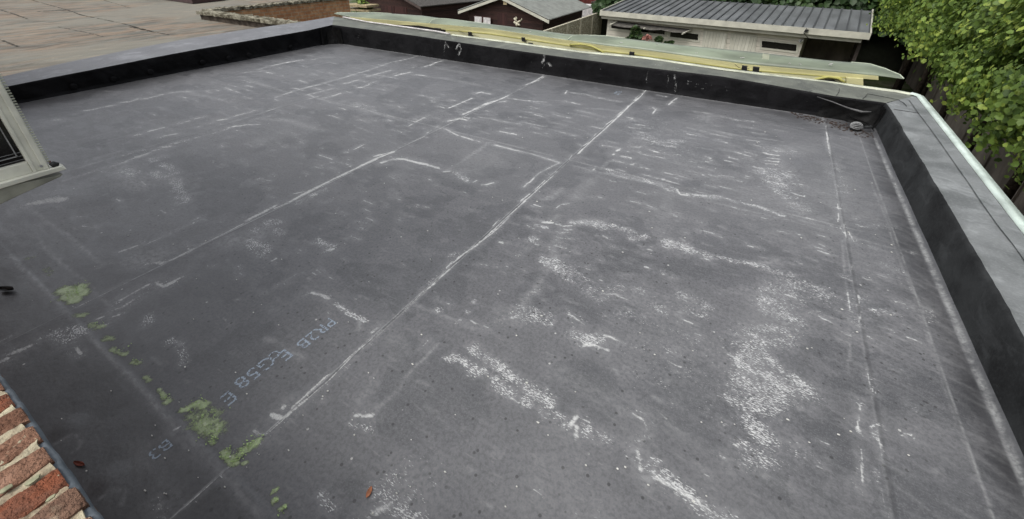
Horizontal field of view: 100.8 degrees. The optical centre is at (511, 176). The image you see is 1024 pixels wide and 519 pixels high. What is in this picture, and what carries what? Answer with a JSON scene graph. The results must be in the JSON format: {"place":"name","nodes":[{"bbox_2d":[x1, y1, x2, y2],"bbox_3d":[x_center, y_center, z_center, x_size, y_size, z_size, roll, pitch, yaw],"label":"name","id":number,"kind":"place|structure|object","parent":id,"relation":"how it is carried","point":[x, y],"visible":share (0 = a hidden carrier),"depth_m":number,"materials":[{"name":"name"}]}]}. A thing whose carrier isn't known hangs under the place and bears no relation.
{"place":"outdoors","nodes":[
{"label":"outdoors","id":0,"kind":"place"},
{"bbox_2d":[0,0,350,75],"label":"neighbouring roof","id":1,"kind":"structure","parent":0,"point":[36,34],"depth_m":12.85,"materials":[{"name":"brown concrete"}]},
{"bbox_2d":[171,0,220,3],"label":"dark roof","id":2,"kind":"structure","parent":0,"point":[193,1],"depth_m":17.92,"materials":[{"name":"brown tile"}]},
{"bbox_2d":[349,0,1023,212],"bbox_3d":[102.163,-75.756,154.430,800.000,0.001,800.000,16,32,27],"label":"ground","id":3,"kind":"structure","parent":0,"point":[885,82],"depth_m":18.49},
{"bbox_2d":[0,73,103,518],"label":"house wall","id":4,"kind":"structure","parent":3,"relation":"on","point":[38,480],"depth_m":0.88,"materials":[{"name":"red brick"}]},
{"bbox_2d":[0,16,1023,518],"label":"flat roof","id":5,"kind":"structure","parent":4,"relation":"on","point":[388,224],"depth_m":2.82,"materials":[{"name":"rubber"}]},
{"bbox_2d":[0,286,13,290],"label":"dead leaf","id":6,"kind":"object","parent":5,"relation":"on","point":[5,288],"visible":1,"depth_m":2.80,"materials":[{"name":"black plant"}]},
{"bbox_2d":[73,461,84,465],"bbox_3d":[-1.899,1.258,1.858,0.061,0.008,0.019,7,29,12],"label":"dead leaf","id":7,"kind":"object","parent":5,"relation":"on","point":[78,463],"visible":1,"depth_m":1.86,"materials":[{"name":"brown plant"}]},
{"bbox_2d":[54,280,286,516],"bbox_3d":[-1.945,1.032,2.284,2.457,0.002,0.200,16,32,27],"label":"moss","id":8,"kind":"object","parent":5,"relation":"on","point":[276,499],"visible":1,"depth_m":1.96,"materials":[{"name":"green plant"}]},
{"bbox_2d":[366,486,371,497],"bbox_3d":[-0.596,1.315,1.767,0.023,0.007,0.042,16,32,27],"label":"dead leaf","id":9,"kind":"object","parent":5,"relation":"on","point":[369,491],"visible":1,"depth_m":1.77,"materials":[{"name":"brown plant"}]},
{"bbox_2d":[49,113,909,513],"bbox_3d":[0.127,0.198,3.875,5.547,0.004,5.997,16,32,27],"label":"grit","id":10,"kind":"object","parent":5,"relation":"on","point":[527,383],"visible":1,"depth_m":2.05,"materials":[{"name":"grey gravel"}]},
{"bbox_2d":[334,12,903,84],"bbox_3d":[0.432,-2.927,8.962,12.295,0.406,0.519,16,32,27],"label":"canopy","id":11,"kind":"object","parent":5,"relation":"attached to","point":[856,73],"visible":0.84,"depth_m":7.75,"materials":[{"name":"yellow plastic"}]},
{"bbox_2d":[791,112,873,137],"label":"leaf litter","id":12,"kind":"object","parent":5,"relation":"on","point":[834,124],"visible":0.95,"depth_m":5.61,"materials":[{"name":"brown plant"}]},
{"bbox_2d":[850,122,873,130],"bbox_3d":[4.441,-0.641,5.396,0.241,0.107,0.133,4,28,7],"label":"leaf guard","id":13,"kind":"object","parent":5,"relation":"on","point":[856,126],"visible":1,"depth_m":5.36,"materials":[{"name":"metal"}]},
{"bbox_2d":[356,0,373,11],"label":"bush","id":14,"kind":"object","parent":3,"relation":"on","point":[362,2],"visible":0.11,"depth_m":25.82,"materials":[{"name":"green plant"}]},
{"bbox_2d":[350,3,380,11],"bbox_3d":[-9.150,-9.599,26.361,1.840,2.120,1.092,12,30,21],"label":"timber stack","id":15,"kind":"object","parent":3,"relation":"on","point":[356,6],"visible":0.17,"depth_m":25.64,"materials":[{"name":"brown wood"}]},
{"bbox_2d":[356,0,483,20],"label":"brown shed","id":16,"kind":"structure","parent":3,"relation":"on","point":[448,9],"depth_m":26.57,"materials":[{"name":"wood"}]},
{"bbox_2d":[381,5,393,13],"bbox_3d":[-8.155,-10.596,27.765,1.738,1.180,0.030,23,36,36],"label":"door","id":17,"kind":"structure","parent":16,"relation":"in","point":[384,9],"depth_m":27.54,"materials":[{"name":"brown wood"}]},
{"bbox_2d":[395,7,406,14],"bbox_3d":[-7.063,-10.207,26.845,1.497,1.052,0.030,23,36,36],"label":"door","id":18,"kind":"structure","parent":16,"relation":"in","point":[398,10],"depth_m":26.61,"materials":[{"name":"brown wood"}]},
{"bbox_2d":[458,0,591,30],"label":"brown shed","id":19,"kind":"structure","parent":3,"relation":"on","point":[541,15],"depth_m":22.01,"materials":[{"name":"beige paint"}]},
{"bbox_2d":[474,16,481,22],"bbox_3d":[-1.830,-8.420,22.801,0.551,0.446,0.035,15,31,25],"label":"window","id":20,"kind":"structure","parent":19,"relation":"in","point":[476,18],"depth_m":22.75,"materials":[{"name":"white glass"}]},
{"bbox_2d":[483,17,490,23],"bbox_3d":[-1.343,-8.284,22.575,0.535,0.435,0.035,15,31,25],"label":"window","id":21,"kind":"structure","parent":19,"relation":"in","point":[487,20],"depth_m":22.52,"materials":[{"name":"white glass"}]},
{"bbox_2d":[497,13,506,25],"bbox_3d":[-0.302,-7.938,22.123,1.052,1.100,0.030,15,31,25],"label":"door","id":22,"kind":"structure","parent":19,"relation":"in","point":[501,17],"depth_m":22.10,"materials":[{"name":"brown wood"}]},
{"bbox_2d":[513,17,521,26],"bbox_3d":[0.296,-7.893,21.596,0.519,0.489,0.180,16,32,27],"label":"wall ornament","id":23,"kind":"object","parent":19,"relation":"attached to","point":[516,22],"depth_m":21.60,"materials":[{"name":"beige concrete"}]},
{"bbox_2d":[543,13,601,34],"bbox_3d":[2.765,-6.948,21.817,0.130,1.830,11.720,15,31,25],"label":"concrete fence","id":24,"kind":"object","parent":3,"relation":"on","point":[591,24],"visible":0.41,"depth_m":23.36,"materials":[{"name":"beige concrete"}]},
{"bbox_2d":[578,0,594,3],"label":"red timber frame","id":25,"kind":"object","parent":3,"relation":"on","point":[587,1],"visible":0.14,"depth_m":32.85,"materials":[{"name":"paint"}]},
{"bbox_2d":[582,4,592,16],"bbox_3d":[5.228,-10.487,28.380,1.636,1.950,0.588,10,29,17],"label":"white bench box","id":26,"kind":"object","parent":3,"relation":"on","point":[586,12],"visible":0.02,"depth_m":27.93,"materials":[{"name":"paint"}]},
{"bbox_2d":[625,24,642,39],"bbox_3d":[5.834,-6.281,20.401,0.882,2.013,0.508,16,32,27],"label":"bush","id":27,"kind":"object","parent":3,"relation":"on","point":[636,34],"visible":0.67,"depth_m":20.02,"materials":[{"name":"green plant"}]},
{"bbox_2d":[642,34,651,40],"bbox_3d":[6.349,-5.943,20.173,0.397,1.637,0.429,-10,30,-19],"label":"flowering plant","id":28,"kind":"object","parent":3,"relation":"on","point":[648,37],"visible":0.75,"depth_m":19.84,"materials":[{"name":"pink plant"}]},
{"bbox_2d":[654,36,663,42],"bbox_3d":[6.798,-5.786,19.881,0.446,1.638,0.432,16,32,27],"label":"ball shrub","id":29,"kind":"object","parent":3,"relation":"on","point":[660,39],"visible":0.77,"depth_m":19.51,"materials":[{"name":"green plant"}]},
{"bbox_2d":[663,40,674,43],"bbox_3d":[7.180,-5.585,19.664,0.400,1.491,0.439,-11,30,-20],"label":"plant","id":30,"kind":"object","parent":3,"relation":"on","point":[670,42],"visible":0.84,"depth_m":19.32,"materials":[{"name":"green plant"}]},
{"bbox_2d":[591,0,907,72],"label":"ivy hedge","id":31,"kind":"object","parent":3,"relation":"on","point":[884,51],"visible":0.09,"depth_m":19.96,"materials":[{"name":"green plant"}]},
{"bbox_2d":[866,0,923,89],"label":"hedge tree","id":32,"kind":"object","parent":3,"relation":"on","point":[897,83],"visible":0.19,"depth_m":16.07,"materials":[{"name":"green plant"}]},
{"bbox_2d":[898,53,916,90],"bbox_3d":[15.717,-4.843,16.544,0.166,3.200,0.166,4,28,7],"label":"timber post","id":33,"kind":"object","parent":3,"relation":"on","point":[905,75],"visible":0.08,"depth_m":16.85,"materials":[{"name":"brown wood"}]},
{"bbox_2d":[872,0,967,93],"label":"hedge tree","id":34,"kind":"object","parent":3,"relation":"on","point":[899,22],"visible":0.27,"depth_m":14.22,"materials":[{"name":"green plant"}]},
{"bbox_2d":[899,32,951,74],"bbox_3d":[15.869,-5.910,15.022,1.186,6.513,9.077,16,32,27],"label":"side hedge","id":35,"kind":"object","parent":3,"relation":"on","point":[903,43],"depth_m":17.91,"materials":[{"name":"green plant"}]},
{"bbox_2d":[920,61,938,96],"bbox_3d":[14.128,-3.597,14.179,0.166,3.200,0.166,4,28,7],"label":"timber post","id":36,"kind":"object","parent":3,"relation":"on","point":[925,88],"visible":0.12,"depth_m":14.38,"materials":[{"name":"brown wood"}]},
{"bbox_2d":[894,0,1020,123],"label":"hedge tree","id":37,"kind":"object","parent":3,"relation":"on","point":[927,25],"visible":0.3,"depth_m":11.20,"materials":[{"name":"green plant"}]},
{"bbox_2d":[898,51,1023,215],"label":"garden fence","id":38,"kind":"object","parent":3,"relation":"on","point":[958,127],"visible":0.11,"depth_m":12.33,"materials":[{"name":"brown wood"}]},
{"bbox_2d":[913,0,1023,159],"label":"hedge tree","id":39,"kind":"object","parent":3,"relation":"on","point":[987,12],"visible":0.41,"depth_m":9.38,"materials":[{"name":"green plant"}]},
{"bbox_2d":[929,0,1023,208],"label":"hedge tree","id":40,"kind":"object","parent":3,"relation":"on","point":[985,93],"visible":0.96,"depth_m":7.76,"materials":[{"name":"green plant"}]},
{"bbox_2d":[984,73,1023,190],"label":"hedge tree","id":41,"kind":"object","parent":3,"relation":"on","point":[1016,161],"visible":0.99,"depth_m":6.39,"materials":[{"name":"green plant"}]},
{"bbox_2d":[600,0,873,61],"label":"cream garden house","id":42,"kind":"structure","parent":0,"point":[830,34],"depth_m":18.55,"materials":[{"name":"grey metal"}]},
{"bbox_2d":[609,20,634,32],"bbox_3d":[5.439,-7.378,20.832,1.435,0.472,0.042,19,33,31],"label":"window","id":43,"kind":"structure","parent":42,"relation":"in","point":[611,27],"depth_m":20.99,"materials":[{"name":"beige paint"}]},
{"bbox_2d":[609,21,691,34],"bbox_3d":[6.413,-6.980,19.808,3.767,0.263,0.572,19,33,31],"label":"cloth awning","id":44,"kind":"object","parent":42,"relation":"attached to","point":[650,27],"visible":0.98,"depth_m":19.80,"materials":[{"name":"beige fabric"}]},
{"bbox_2d":[641,29,666,36],"bbox_3d":[6.638,-6.928,20.084,1.434,0.442,0.042,19,33,31],"label":"window","id":45,"kind":"structure","parent":42,"relation":"in","point":[662,33],"depth_m":20.03,"materials":[{"name":"black glass"}]},
{"bbox_2d":[668,32,699,42],"bbox_3d":[7.848,-6.438,19.349,1.482,0.438,0.042,19,33,31],"label":"window","id":46,"kind":"structure","parent":42,"relation":"in","point":[689,36],"depth_m":19.29,"materials":[{"name":"black glass"}]},
{"bbox_2d":[702,29,727,48],"bbox_3d":[8.934,-5.874,18.758,1.099,1.201,0.035,19,33,31],"label":"door","id":47,"kind":"structure","parent":42,"relation":"in","point":[711,38],"depth_m":18.65,"materials":[{"name":"beige paint"}]},
{"bbox_2d":[729,32,757,51],"bbox_3d":[9.872,-5.544,18.162,1.159,1.164,0.035,19,33,31],"label":"door","id":48,"kind":"structure","parent":42,"relation":"in","point":[738,41],"depth_m":18.05,"materials":[{"name":"beige paint"}]},
{"bbox_2d":[760,39,798,53],"bbox_3d":[10.941,-5.355,17.379,1.478,0.413,0.042,19,33,31],"label":"window","id":49,"kind":"structure","parent":42,"relation":"in","point":[772,45],"depth_m":17.36,"materials":[{"name":"black glass"}]}
]}

